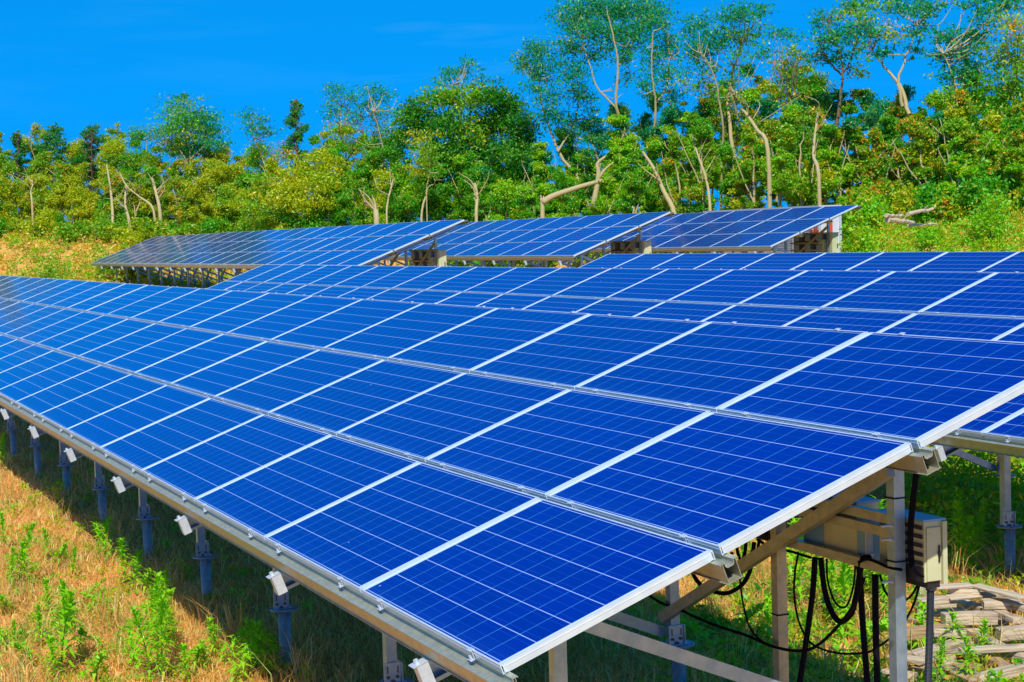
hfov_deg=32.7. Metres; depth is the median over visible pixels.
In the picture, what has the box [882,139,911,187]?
woodland tree
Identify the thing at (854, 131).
woodland tree
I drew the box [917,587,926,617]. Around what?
timber plank
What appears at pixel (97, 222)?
bush
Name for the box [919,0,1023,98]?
locust tree
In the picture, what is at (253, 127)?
locust tree
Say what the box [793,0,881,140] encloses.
locust tree
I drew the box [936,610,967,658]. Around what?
leafy weed
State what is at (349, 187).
woodland tree
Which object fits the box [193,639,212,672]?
leafy weed
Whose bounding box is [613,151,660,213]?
woodland tree
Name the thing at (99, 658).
leafy weed
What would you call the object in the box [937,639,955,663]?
timber plank
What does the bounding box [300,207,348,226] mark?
woodland tree
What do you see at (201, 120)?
broadleaf tree
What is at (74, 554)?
leafy weed
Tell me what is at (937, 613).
timber plank
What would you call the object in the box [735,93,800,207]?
bare trunk
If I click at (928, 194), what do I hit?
bush
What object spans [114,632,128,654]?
leafy weed
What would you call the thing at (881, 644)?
black cable
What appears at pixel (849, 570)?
leafy weed
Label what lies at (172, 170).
woodland tree
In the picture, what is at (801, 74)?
woodland tree
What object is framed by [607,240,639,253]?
inverter rack
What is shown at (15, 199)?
woodland tree
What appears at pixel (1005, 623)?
timber plank
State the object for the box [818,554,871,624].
looped conduit
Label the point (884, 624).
leafy weed
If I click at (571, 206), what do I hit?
woodland tree
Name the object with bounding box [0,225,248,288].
bank grass
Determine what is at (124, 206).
bare trunk
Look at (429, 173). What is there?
young tree
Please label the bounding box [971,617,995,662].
leafy weed
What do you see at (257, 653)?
leafy weed
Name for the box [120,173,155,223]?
bare trunk
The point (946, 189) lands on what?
bush
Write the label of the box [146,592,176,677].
leafy weed
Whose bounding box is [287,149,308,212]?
woodland tree
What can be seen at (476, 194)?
bare trunk
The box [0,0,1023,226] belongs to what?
sky
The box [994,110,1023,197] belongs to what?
woodland tree
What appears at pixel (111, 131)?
woodland tree
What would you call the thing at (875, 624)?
hanging conduit
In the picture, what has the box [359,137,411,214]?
woodland tree
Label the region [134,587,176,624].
leafy weed
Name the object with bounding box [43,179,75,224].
woodland tree
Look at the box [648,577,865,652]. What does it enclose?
black cable
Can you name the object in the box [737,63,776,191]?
woodland tree
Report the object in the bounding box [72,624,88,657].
leafy weed
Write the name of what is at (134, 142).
woodland tree
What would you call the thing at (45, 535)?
leafy weed
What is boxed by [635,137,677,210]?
woodland tree
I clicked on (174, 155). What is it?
woodland tree
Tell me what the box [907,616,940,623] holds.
timber plank
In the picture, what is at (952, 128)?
woodland tree
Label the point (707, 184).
bare trunk
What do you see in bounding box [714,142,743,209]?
woodland tree
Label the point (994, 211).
bush
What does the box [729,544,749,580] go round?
leafy weed
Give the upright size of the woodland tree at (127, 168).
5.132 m
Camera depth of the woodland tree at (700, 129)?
68.46 m
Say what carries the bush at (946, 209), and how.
on the ground at (74, 502)
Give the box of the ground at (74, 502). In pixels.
[0,224,1023,681]
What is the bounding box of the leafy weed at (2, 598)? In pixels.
[0,594,17,613]
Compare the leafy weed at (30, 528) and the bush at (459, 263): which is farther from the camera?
the bush at (459, 263)
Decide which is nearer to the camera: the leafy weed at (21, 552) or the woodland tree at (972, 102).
the leafy weed at (21, 552)
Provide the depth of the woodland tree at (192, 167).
92.26 m
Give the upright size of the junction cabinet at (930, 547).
0.325 m
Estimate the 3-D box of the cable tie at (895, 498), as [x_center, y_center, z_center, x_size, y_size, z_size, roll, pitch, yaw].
[1.794,0.732,8.215,0.100,0.016,0.082,-3,4,-23]
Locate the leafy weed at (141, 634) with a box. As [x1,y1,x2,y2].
[125,604,164,677]
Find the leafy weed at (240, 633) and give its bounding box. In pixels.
[213,619,253,663]
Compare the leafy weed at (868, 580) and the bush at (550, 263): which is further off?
the bush at (550, 263)
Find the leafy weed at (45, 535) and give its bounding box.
[40,527,52,561]
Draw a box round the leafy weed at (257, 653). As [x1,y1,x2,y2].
[243,620,269,675]
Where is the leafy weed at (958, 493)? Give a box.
[946,484,983,571]
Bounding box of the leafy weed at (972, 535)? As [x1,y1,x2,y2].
[956,514,987,575]
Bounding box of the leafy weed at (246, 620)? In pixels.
[233,617,258,668]
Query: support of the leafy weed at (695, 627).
on the ground at (74, 502)
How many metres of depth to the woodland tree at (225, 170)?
91.47 m
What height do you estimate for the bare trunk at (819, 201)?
6.022 m
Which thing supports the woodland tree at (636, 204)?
on the ground at (74, 502)
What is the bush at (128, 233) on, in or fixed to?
on the ground at (74, 502)
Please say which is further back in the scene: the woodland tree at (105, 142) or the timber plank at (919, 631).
the woodland tree at (105, 142)
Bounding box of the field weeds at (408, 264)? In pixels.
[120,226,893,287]
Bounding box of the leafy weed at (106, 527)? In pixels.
[92,516,117,555]
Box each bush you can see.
[0,217,10,236]
[0,217,37,234]
[1,267,37,277]
[17,203,61,237]
[24,249,76,279]
[31,220,66,236]
[51,221,90,243]
[71,208,120,240]
[88,249,117,280]
[96,212,138,239]
[99,266,162,282]
[112,225,150,245]
[129,214,177,239]
[164,220,188,235]
[173,219,206,234]
[196,215,231,233]
[229,212,278,231]
[289,217,324,228]
[449,260,479,266]
[466,261,495,266]
[486,261,528,266]
[534,261,556,266]
[562,253,593,266]
[588,252,606,259]
[839,212,888,252]
[842,203,865,238]
[844,182,879,205]
[848,182,893,232]
[875,178,906,216]
[889,179,919,219]
[907,176,947,227]
[913,222,946,246]
[932,191,969,226]
[938,183,971,222]
[951,173,992,216]
[956,184,1021,240]
[970,156,1014,215]
[999,178,1019,214]
[1005,182,1023,213]
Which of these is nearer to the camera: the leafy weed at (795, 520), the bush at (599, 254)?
the leafy weed at (795, 520)
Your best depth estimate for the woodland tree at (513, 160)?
84.30 m
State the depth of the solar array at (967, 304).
19.62 m
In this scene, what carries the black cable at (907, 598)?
hanging from the junction cabinet at (930, 547)
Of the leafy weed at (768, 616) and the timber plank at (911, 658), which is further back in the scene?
the leafy weed at (768, 616)
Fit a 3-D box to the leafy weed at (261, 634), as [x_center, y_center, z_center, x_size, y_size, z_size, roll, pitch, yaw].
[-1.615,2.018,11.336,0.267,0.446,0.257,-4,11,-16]
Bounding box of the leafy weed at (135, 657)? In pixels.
[121,628,146,675]
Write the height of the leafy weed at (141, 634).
0.536 m
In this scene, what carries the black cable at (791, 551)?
attached to the inverter rack at (852, 533)
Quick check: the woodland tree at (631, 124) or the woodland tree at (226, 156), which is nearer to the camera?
the woodland tree at (631, 124)
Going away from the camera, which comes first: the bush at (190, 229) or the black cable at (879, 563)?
the black cable at (879, 563)
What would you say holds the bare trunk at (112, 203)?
on the ground at (74, 502)
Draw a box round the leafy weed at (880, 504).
[866,495,887,587]
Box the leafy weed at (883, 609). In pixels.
[866,571,887,617]
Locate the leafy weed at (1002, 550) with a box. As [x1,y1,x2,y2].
[994,531,1017,571]
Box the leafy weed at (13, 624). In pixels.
[6,618,21,645]
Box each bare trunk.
[8,169,38,238]
[106,165,124,243]
[107,185,135,229]
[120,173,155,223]
[147,172,167,231]
[359,189,379,223]
[373,167,394,261]
[459,173,488,262]
[638,151,676,252]
[692,136,719,210]
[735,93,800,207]
[797,95,831,204]
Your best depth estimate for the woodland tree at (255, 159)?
93.08 m
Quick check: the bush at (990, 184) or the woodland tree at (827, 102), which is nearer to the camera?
the bush at (990, 184)
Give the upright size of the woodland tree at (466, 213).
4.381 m
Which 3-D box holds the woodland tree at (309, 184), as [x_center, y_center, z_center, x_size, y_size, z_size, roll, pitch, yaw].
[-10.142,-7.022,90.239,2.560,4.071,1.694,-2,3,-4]
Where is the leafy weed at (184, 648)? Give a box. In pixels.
[176,642,200,681]
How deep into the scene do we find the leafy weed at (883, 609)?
12.38 m
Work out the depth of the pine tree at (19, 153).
103.18 m
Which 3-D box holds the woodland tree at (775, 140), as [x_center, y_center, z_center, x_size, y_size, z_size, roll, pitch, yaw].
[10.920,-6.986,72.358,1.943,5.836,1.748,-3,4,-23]
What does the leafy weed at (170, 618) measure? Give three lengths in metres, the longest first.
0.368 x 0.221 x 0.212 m
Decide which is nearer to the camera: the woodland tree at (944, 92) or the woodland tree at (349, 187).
the woodland tree at (944, 92)
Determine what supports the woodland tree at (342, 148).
on the ground at (74, 502)
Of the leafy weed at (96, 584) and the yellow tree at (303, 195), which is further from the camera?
the yellow tree at (303, 195)
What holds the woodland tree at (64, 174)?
on the ground at (74, 502)
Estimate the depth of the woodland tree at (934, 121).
60.89 m
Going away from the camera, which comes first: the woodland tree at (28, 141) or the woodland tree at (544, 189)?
the woodland tree at (544, 189)
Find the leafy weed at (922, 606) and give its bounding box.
[909,600,937,664]
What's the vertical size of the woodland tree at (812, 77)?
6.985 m
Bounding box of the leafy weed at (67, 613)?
[42,587,91,669]
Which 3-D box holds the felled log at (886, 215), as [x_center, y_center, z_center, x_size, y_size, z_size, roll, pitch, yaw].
[10.613,-3.489,48.232,0.202,0.186,1.314,1,4,33]
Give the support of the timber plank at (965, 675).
on the timber plank at (1015, 670)
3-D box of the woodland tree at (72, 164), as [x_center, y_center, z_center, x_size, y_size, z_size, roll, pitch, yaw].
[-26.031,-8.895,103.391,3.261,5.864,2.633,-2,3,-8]
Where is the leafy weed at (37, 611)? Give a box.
[26,603,50,646]
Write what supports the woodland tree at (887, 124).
on the ground at (74, 502)
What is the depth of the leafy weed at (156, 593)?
11.45 m
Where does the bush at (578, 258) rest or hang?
on the ground at (74, 502)
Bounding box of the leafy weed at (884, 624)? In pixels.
[844,617,888,662]
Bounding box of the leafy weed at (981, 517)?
[966,496,993,570]
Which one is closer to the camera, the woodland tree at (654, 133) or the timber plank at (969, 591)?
the timber plank at (969, 591)
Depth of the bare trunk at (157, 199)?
88.58 m
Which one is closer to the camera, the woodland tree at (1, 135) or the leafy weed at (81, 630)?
the leafy weed at (81, 630)
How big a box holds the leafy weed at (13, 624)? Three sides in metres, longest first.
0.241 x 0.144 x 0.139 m
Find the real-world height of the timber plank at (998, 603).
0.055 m
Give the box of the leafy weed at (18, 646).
[9,641,40,665]
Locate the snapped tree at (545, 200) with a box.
[540,156,617,217]
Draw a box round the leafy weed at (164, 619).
[149,588,180,636]
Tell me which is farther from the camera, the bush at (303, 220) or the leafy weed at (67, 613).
the bush at (303, 220)
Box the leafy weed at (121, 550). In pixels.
[110,537,133,584]
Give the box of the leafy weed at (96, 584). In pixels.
[81,577,105,599]
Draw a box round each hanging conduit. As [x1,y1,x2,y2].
[797,557,817,681]
[856,566,870,681]
[872,574,880,681]
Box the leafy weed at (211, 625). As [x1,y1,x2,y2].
[202,617,223,658]
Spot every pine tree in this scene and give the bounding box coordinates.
[5,130,29,211]
[33,122,76,193]
[67,123,104,199]
[279,98,309,168]
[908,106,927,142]
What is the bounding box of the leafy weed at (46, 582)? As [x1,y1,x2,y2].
[39,577,58,613]
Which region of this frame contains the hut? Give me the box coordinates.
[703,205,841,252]
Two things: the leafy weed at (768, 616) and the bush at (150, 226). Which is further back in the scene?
the bush at (150, 226)
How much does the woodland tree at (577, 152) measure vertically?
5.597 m
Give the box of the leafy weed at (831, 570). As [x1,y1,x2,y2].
[817,558,847,621]
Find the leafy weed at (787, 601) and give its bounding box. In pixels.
[766,580,794,613]
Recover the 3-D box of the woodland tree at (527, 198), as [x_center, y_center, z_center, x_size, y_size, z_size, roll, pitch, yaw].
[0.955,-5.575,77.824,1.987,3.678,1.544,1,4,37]
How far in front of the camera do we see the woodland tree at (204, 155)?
96.64 m
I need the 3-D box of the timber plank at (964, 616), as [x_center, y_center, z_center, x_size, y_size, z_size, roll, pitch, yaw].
[3.018,1.830,11.537,0.356,0.078,0.107,-1,4,-6]
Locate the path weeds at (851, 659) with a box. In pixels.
[627,573,1023,681]
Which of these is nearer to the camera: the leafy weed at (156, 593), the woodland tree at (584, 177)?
the leafy weed at (156, 593)
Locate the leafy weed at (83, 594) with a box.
[80,592,103,607]
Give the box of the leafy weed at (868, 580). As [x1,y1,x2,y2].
[863,569,872,592]
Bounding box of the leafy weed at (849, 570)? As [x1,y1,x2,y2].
[835,564,867,608]
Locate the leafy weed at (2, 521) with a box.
[0,511,12,545]
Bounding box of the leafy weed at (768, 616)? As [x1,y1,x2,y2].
[750,593,772,649]
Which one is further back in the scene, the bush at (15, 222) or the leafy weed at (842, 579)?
the bush at (15, 222)
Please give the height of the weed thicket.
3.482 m
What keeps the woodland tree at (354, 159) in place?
on the ground at (74, 502)
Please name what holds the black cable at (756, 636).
hanging from the solar array at (472, 493)
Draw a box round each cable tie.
[885,496,905,499]
[886,559,906,562]
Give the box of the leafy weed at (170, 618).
[160,599,185,643]
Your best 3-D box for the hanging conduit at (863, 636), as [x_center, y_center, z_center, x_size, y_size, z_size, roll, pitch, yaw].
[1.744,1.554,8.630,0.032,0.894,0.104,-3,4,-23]
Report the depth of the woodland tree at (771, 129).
65.88 m
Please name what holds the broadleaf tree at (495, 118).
on the ground at (74, 502)
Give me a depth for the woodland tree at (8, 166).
98.19 m
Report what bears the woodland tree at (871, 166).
on the ground at (74, 502)
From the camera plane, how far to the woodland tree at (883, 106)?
70.94 m
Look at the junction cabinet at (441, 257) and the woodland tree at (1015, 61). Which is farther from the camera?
the woodland tree at (1015, 61)
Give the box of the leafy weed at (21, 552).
[15,540,32,580]
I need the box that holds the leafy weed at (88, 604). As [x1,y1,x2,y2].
[83,587,103,612]
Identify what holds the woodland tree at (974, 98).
on the ground at (74, 502)
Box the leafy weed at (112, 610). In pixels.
[106,608,116,624]
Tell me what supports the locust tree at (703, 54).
on the ground at (74, 502)
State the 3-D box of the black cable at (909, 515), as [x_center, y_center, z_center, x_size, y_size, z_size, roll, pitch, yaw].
[1.852,0.845,8.048,0.010,0.479,0.104,-3,4,-23]
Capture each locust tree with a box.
[231,105,302,226]
[311,79,366,165]
[428,54,495,108]
[495,33,602,208]
[539,0,683,209]
[625,5,694,148]
[666,5,741,209]
[698,0,779,156]
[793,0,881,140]
[840,0,963,114]
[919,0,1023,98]
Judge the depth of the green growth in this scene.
14.76 m
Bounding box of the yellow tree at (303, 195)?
[229,144,354,225]
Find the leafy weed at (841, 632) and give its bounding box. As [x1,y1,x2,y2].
[823,603,859,666]
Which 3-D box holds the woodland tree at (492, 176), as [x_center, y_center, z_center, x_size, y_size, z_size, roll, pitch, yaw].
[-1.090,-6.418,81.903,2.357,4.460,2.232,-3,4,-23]
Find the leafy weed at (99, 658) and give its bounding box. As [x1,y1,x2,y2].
[78,649,113,681]
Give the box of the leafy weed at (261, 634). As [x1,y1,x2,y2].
[243,619,283,677]
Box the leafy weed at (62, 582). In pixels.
[56,578,80,628]
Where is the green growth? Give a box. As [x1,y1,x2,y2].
[0,451,316,681]
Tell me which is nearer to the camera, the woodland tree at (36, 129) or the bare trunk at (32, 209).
the bare trunk at (32, 209)
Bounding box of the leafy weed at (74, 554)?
[67,545,79,573]
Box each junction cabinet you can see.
[436,249,446,265]
[642,240,651,253]
[829,232,838,252]
[877,508,947,588]
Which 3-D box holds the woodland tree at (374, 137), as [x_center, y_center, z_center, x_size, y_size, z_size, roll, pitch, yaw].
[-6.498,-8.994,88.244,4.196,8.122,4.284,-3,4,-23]
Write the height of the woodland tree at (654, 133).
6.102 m
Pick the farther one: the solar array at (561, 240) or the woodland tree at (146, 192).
the woodland tree at (146, 192)
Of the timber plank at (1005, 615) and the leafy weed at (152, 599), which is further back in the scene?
the leafy weed at (152, 599)
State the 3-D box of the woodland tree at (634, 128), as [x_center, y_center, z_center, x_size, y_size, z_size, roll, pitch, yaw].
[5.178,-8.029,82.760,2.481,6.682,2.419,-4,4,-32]
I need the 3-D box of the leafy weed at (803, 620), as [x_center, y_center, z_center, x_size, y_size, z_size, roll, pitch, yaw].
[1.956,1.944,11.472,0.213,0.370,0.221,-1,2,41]
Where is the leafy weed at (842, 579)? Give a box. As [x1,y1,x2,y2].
[822,560,868,638]
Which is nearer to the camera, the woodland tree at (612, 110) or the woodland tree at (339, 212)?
the woodland tree at (612, 110)
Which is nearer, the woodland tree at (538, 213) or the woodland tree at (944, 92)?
the woodland tree at (944, 92)
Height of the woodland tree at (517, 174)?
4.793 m
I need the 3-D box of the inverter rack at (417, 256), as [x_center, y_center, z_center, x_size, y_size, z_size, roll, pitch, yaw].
[-2.280,-1.560,45.325,0.160,1.626,1.948,-3,4,-23]
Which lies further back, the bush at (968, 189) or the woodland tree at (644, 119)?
the woodland tree at (644, 119)
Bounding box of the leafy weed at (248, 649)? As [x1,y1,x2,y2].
[225,630,264,681]
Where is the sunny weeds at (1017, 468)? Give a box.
[880,442,1023,555]
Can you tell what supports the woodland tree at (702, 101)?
on the ground at (74, 502)
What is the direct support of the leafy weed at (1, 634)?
on the ground at (74, 502)
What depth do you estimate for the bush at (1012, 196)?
55.54 m
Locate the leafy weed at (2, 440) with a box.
[0,432,10,467]
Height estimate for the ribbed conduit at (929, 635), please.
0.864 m
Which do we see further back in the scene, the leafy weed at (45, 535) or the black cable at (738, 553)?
the leafy weed at (45, 535)
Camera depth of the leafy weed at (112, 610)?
12.90 m
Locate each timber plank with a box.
[881,668,918,680]
[887,655,924,662]
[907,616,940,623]
[907,624,951,639]
[907,638,970,665]
[908,661,937,673]
[916,594,956,608]
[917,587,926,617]
[934,606,972,616]
[934,628,966,637]
[936,582,972,589]
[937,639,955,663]
[938,664,980,681]
[941,611,997,625]
[945,590,1013,600]
[947,588,979,594]
[951,661,983,672]
[957,600,983,610]
[958,643,1023,654]
[960,625,1004,644]
[972,583,1023,599]
[973,661,1023,681]
[978,653,1010,667]
[981,598,1022,609]
[984,609,1023,623]
[995,624,1023,641]
[997,618,1010,643]
[1001,651,1023,659]
[1012,603,1023,611]
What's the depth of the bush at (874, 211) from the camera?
56.34 m
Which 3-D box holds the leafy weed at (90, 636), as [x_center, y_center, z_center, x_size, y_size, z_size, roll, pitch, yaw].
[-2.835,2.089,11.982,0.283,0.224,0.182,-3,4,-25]
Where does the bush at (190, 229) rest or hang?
on the ground at (74, 502)
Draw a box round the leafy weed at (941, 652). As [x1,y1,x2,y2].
[932,636,953,681]
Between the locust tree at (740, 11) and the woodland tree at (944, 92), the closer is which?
the woodland tree at (944, 92)
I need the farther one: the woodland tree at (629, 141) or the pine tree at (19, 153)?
the pine tree at (19, 153)
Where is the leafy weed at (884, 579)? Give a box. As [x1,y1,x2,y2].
[871,572,906,628]
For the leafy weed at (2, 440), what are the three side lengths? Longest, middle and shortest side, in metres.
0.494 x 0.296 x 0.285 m
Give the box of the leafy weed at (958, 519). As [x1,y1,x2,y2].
[947,499,975,569]
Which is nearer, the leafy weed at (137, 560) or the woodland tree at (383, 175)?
the leafy weed at (137, 560)
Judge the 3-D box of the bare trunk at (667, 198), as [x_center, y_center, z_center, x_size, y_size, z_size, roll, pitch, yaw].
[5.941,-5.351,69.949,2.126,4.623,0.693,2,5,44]
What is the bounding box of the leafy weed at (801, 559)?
[787,536,819,606]
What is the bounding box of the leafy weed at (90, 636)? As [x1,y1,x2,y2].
[77,629,116,658]
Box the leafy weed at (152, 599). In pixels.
[141,585,160,633]
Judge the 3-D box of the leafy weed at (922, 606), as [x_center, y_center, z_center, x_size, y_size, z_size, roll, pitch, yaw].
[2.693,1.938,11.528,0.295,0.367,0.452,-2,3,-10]
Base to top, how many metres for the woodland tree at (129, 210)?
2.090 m
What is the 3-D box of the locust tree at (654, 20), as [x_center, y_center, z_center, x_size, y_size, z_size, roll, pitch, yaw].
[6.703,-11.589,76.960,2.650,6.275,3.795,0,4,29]
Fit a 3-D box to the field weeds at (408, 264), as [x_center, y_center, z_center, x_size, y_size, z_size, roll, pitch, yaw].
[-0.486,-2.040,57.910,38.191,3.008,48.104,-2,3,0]
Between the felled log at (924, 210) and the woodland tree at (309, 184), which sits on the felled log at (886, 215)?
the felled log at (924, 210)
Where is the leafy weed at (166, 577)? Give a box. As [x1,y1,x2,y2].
[160,567,173,604]
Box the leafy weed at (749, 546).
[741,538,761,568]
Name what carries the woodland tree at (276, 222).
on the ground at (74, 502)
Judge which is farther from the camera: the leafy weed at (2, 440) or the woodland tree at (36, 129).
the woodland tree at (36, 129)
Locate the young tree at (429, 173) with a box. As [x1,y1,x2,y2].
[395,127,453,221]
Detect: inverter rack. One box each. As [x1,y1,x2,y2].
[409,249,437,265]
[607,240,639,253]
[755,493,893,681]
[790,232,826,252]
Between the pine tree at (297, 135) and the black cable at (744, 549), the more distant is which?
the pine tree at (297, 135)
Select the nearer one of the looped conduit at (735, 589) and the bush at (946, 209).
the looped conduit at (735, 589)
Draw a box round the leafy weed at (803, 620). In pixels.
[796,609,820,655]
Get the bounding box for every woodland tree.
[0,131,8,152]
[0,145,21,231]
[0,173,27,224]
[0,178,11,217]
[9,175,25,219]
[13,149,56,203]
[14,173,53,219]
[15,133,51,179]
[19,182,63,216]
[25,121,65,216]
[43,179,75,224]
[46,159,87,212]
[51,141,96,222]
[61,138,104,199]
[62,182,99,233]
[69,161,102,204]
[83,133,129,186]
[84,173,126,240]
[86,136,132,199]
[92,198,106,219]
[105,121,144,172]
[110,149,154,207]
[118,167,157,232]
[119,203,147,229]
[124,125,163,199]
[131,161,172,220]
[132,150,170,207]
[146,186,179,231]
[157,174,199,234]
[159,138,199,220]
[160,157,197,204]
[163,202,210,225]
[176,157,231,207]
[179,171,223,233]
[196,143,221,189]
[200,161,253,214]
[202,145,247,217]
[211,186,249,230]
[222,177,271,231]
[231,153,259,219]
[231,173,262,216]
[239,140,283,227]
[254,171,274,211]
[258,168,296,229]
[260,151,303,213]
[270,183,318,229]
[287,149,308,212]
[296,167,322,200]
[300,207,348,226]
[303,134,332,195]
[303,171,353,227]
[316,124,357,174]
[319,143,355,224]
[329,178,378,225]
[338,82,415,180]
[340,179,371,224]
[346,129,367,188]
[346,157,381,193]
[347,191,385,224]
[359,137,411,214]
[361,168,419,224]
[362,145,411,211]
[379,162,437,223]
[382,129,419,213]
[405,179,451,221]
[410,143,454,220]
[423,181,456,220]
[433,160,459,219]
[446,149,485,218]
[446,186,469,221]
[456,161,489,221]
[456,166,494,221]
[462,119,501,209]
[467,160,507,219]
[483,174,518,220]
[487,148,538,219]
[495,132,534,205]
[505,182,539,219]
[512,175,555,218]
[521,141,553,206]
[529,200,556,217]
[532,162,580,218]
[549,166,592,216]
[552,126,587,183]
[555,147,590,209]
[560,123,600,213]
[568,131,609,204]
[570,182,588,214]
[578,116,612,209]
[585,144,627,214]
[590,102,646,196]
[592,121,640,188]
[601,113,645,198]
[601,153,647,214]
[607,102,643,203]
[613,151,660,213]
[620,166,649,213]
[633,90,664,160]
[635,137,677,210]
[638,108,684,181]
[640,165,677,211]
[648,101,704,197]
[654,128,696,213]
[676,83,716,203]
[676,111,724,202]
[678,110,715,212]
[678,143,723,212]
[699,107,742,195]
[708,85,748,200]
[711,74,743,194]
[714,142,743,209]
[720,124,781,209]
[731,124,773,208]
[735,85,778,190]
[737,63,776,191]
[756,101,803,206]
[758,83,786,200]
[759,24,839,115]
[760,128,813,207]
[761,102,798,206]
[769,60,825,188]
[772,114,824,205]
[777,83,826,187]
[795,149,837,203]
[797,83,849,172]
[797,106,844,204]
[799,69,844,161]
[808,123,859,205]
[824,88,862,183]
[824,152,866,204]
[834,88,879,184]
[840,115,869,189]
[857,96,893,149]
[857,125,895,197]
[862,105,905,176]
[864,151,905,189]
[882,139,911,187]
[883,84,925,154]
[891,156,930,189]
[892,116,956,189]
[901,121,941,172]
[918,88,949,160]
[921,82,960,154]
[924,108,953,173]
[932,115,992,195]
[936,88,978,174]
[937,129,983,197]
[950,5,1023,159]
[950,62,996,147]
[952,86,983,124]
[971,130,1004,180]
[976,109,1014,173]
[992,134,1016,187]
[994,86,1018,163]
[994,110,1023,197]
[995,90,1023,164]
[1010,101,1023,117]
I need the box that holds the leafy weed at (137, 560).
[120,549,146,588]
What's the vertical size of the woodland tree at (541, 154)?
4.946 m
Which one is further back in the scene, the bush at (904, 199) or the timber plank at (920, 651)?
the bush at (904, 199)
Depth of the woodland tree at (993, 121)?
58.65 m
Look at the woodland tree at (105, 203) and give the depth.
91.34 m
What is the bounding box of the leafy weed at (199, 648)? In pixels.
[184,642,211,669]
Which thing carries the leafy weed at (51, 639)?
on the ground at (74, 502)
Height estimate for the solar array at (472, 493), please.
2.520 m
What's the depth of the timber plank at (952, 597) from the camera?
11.87 m
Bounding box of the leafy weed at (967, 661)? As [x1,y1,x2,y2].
[952,634,984,681]
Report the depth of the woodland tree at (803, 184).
63.31 m
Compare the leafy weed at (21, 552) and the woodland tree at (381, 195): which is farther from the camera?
the woodland tree at (381, 195)
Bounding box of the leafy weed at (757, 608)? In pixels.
[723,602,765,642]
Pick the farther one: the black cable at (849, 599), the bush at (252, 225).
the bush at (252, 225)
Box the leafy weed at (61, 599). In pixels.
[52,584,76,618]
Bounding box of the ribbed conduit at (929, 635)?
[924,586,935,681]
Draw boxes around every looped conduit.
[691,542,755,594]
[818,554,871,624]
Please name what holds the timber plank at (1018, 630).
on the timber plank at (990, 638)
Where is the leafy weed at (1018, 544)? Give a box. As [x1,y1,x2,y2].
[987,534,1023,574]
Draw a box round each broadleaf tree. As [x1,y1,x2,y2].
[129,92,240,181]
[385,76,551,190]
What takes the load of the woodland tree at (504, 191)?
on the ground at (74, 502)
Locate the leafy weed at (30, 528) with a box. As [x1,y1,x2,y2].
[7,520,41,586]
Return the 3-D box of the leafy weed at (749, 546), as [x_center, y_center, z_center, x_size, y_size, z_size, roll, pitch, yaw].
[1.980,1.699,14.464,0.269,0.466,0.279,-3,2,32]
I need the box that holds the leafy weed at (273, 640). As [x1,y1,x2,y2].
[263,632,285,672]
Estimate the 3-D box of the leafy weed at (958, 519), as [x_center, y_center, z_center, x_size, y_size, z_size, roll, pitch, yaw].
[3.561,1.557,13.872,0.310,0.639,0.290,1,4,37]
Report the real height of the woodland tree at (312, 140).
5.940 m
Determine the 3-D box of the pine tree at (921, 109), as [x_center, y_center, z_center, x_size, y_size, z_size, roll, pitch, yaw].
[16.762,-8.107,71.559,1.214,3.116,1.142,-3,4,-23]
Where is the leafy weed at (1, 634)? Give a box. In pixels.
[0,627,11,647]
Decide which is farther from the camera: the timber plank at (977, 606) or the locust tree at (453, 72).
the locust tree at (453, 72)
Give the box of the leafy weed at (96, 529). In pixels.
[88,521,114,560]
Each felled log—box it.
[884,211,903,217]
[885,215,914,224]
[906,206,933,215]
[907,220,936,226]
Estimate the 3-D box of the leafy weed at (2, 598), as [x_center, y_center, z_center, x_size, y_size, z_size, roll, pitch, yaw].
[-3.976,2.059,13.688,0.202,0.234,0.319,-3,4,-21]
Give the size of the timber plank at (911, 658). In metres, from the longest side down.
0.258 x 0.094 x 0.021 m
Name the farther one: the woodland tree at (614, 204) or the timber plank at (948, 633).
the woodland tree at (614, 204)
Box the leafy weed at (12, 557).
[1,546,21,585]
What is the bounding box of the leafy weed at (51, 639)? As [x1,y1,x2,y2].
[41,634,65,681]
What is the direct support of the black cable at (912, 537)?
attached to the solar array at (472, 493)
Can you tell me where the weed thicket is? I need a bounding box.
[843,207,1023,251]
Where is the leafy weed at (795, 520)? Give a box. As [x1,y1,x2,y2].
[786,517,807,574]
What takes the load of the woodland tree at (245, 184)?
on the ground at (74, 502)
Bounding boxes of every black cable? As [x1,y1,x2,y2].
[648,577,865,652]
[730,542,747,556]
[735,539,760,559]
[739,579,774,647]
[756,539,811,558]
[793,555,919,654]
[826,558,855,608]
[857,558,902,570]
[879,574,917,600]
[907,473,921,577]
[909,474,922,577]
[911,474,924,577]
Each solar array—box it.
[0,275,1023,681]
[91,219,467,287]
[207,264,1023,574]
[380,212,673,267]
[541,205,861,265]
[579,251,1023,301]
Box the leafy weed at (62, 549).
[48,541,70,567]
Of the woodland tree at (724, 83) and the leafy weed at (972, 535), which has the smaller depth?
the leafy weed at (972, 535)
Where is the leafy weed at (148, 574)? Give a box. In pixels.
[133,567,154,593]
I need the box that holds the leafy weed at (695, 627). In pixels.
[680,618,724,653]
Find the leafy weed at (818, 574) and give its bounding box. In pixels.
[805,555,838,599]
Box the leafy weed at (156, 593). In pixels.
[142,570,178,675]
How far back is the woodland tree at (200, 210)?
90.48 m
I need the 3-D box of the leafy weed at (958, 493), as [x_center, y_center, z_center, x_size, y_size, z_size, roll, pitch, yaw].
[3.606,1.516,13.961,0.351,0.718,0.326,-4,4,-32]

